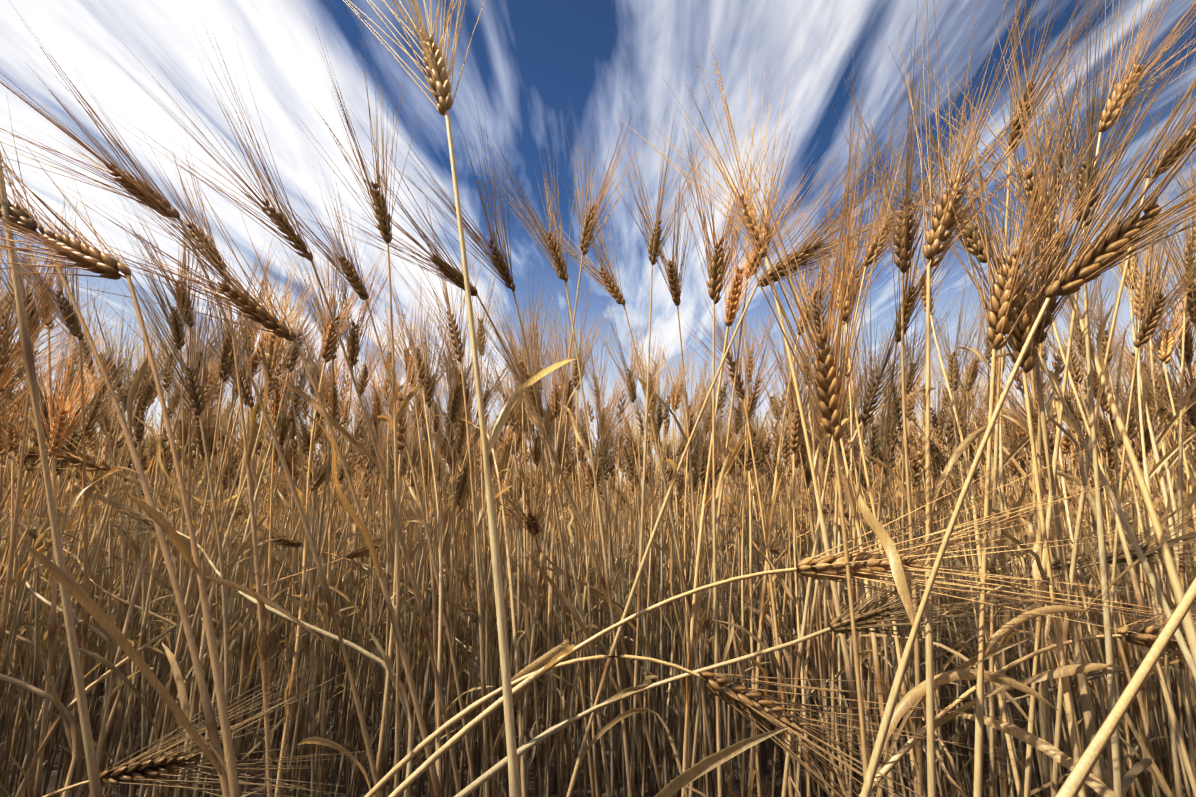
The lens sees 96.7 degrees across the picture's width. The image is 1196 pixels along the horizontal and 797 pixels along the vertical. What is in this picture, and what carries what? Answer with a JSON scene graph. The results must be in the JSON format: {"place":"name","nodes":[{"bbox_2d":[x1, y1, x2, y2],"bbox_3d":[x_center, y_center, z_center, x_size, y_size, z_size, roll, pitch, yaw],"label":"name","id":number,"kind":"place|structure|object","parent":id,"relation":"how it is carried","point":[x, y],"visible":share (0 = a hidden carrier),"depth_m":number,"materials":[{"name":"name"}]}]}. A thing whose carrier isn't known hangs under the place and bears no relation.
{"place":"outdoors","nodes":[
{"label":"outdoors","id":0,"kind":"place"},
{"bbox_2d":[0,562,126,589],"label":"wheat","id":1,"kind":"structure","parent":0,"point":[76,576],"depth_m":1.40,"materials":[{"name":"plant"}]},
{"bbox_2d":[0,532,1194,796],"bbox_3d":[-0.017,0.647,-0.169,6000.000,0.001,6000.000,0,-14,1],"label":"ground","id":2,"kind":"structure","parent":0,"point":[390,766],"depth_m":1.59,"materials":[{"name":"soil"}]},
{"bbox_2d":[1,453,1186,677],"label":"wheat","id":3,"kind":"object","parent":2,"relation":"on","point":[575,539],"visible":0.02,"depth_m":3.56,"materials":[{"name":"plant"}]},
{"bbox_2d":[0,0,1195,796],"bbox_3d":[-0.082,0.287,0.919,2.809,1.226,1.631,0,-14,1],"label":"wheat","id":4,"kind":"object","parent":2,"relation":"on","point":[414,364],"visible":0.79,"depth_m":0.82,"materials":[{"name":"plant"}]},
{"bbox_2d":[0,266,1195,796],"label":"wheat","id":5,"kind":"object","parent":2,"relation":"on","point":[622,494],"visible":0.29,"depth_m":1.39,"materials":[{"name":"plant"}]},
{"bbox_2d":[0,0,1195,530],"label":"sky","id":6,"kind":"structure","parent":0,"point":[524,57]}
]}

